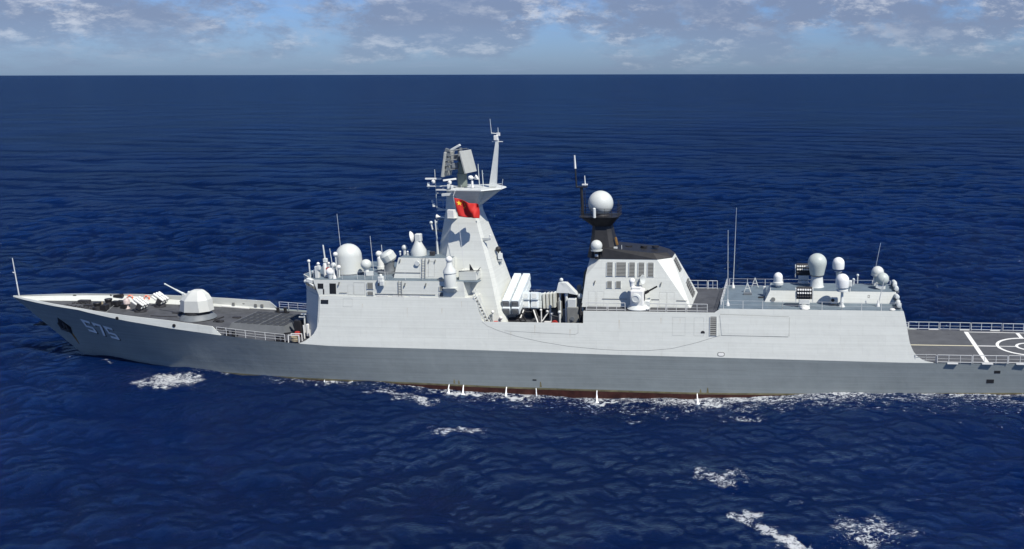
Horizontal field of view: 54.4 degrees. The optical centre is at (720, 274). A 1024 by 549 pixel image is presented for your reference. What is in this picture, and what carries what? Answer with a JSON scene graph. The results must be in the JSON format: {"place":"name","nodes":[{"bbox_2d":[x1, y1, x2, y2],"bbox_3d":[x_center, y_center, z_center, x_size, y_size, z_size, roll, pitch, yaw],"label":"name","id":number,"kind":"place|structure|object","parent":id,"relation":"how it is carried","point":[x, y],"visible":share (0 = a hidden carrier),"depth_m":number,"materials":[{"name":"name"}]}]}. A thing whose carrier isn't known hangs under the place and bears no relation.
{"place":"outdoors","nodes":[
{"label":"outdoors","id":0,"kind":"place"},
{"bbox_2d":[0,74,1023,548],"bbox_3d":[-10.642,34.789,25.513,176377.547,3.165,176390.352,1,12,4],"label":"sea","id":1,"kind":"structure","parent":0,"point":[262,188],"depth_m":196.39,"materials":[{"name":"liquid"}]},
{"bbox_2d":[12,122,1023,398],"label":"frigate","id":2,"kind":"object","parent":1,"relation":"on","point":[636,320],"visible":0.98,"depth_m":121.90,"materials":[{"name":"grey metal"}]},
{"bbox_2d":[288,333,302,342],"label":"rope bin","id":3,"kind":"object","parent":2,"relation":"on","point":[295,335],"visible":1,"depth_m":122.82,"materials":[{"name":"white paint"}]},
{"bbox_2d":[291,336,298,341],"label":"rope coil","id":4,"kind":"object","parent":3,"relation":"in","point":[294,339],"visible":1,"depth_m":122.80,"materials":[{"name":"beige fabric"}]},
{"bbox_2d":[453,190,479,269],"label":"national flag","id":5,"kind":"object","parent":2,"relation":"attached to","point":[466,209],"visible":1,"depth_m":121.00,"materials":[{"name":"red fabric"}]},
{"bbox_2d":[893,293,899,300],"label":"life raft","id":6,"kind":"object","parent":2,"relation":"on","point":[896,296],"visible":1,"depth_m":120.78,"materials":[{"name":"grey paint"}]},
{"bbox_2d":[894,285,898,292],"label":"life raft","id":7,"kind":"object","parent":2,"relation":"on","point":[896,288],"visible":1,"depth_m":121.69,"materials":[{"name":"grey paint"}]},
{"bbox_2d":[896,302,901,309],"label":"life raft","id":8,"kind":"object","parent":2,"relation":"on","point":[898,305],"visible":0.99,"depth_m":118.38,"materials":[{"name":"grey paint"}]},
{"bbox_2d":[0,0,1023,75],"label":"sky","id":9,"kind":"structure","parent":0,"point":[38,37],"materials":[{"name":"blue"}]}
]}

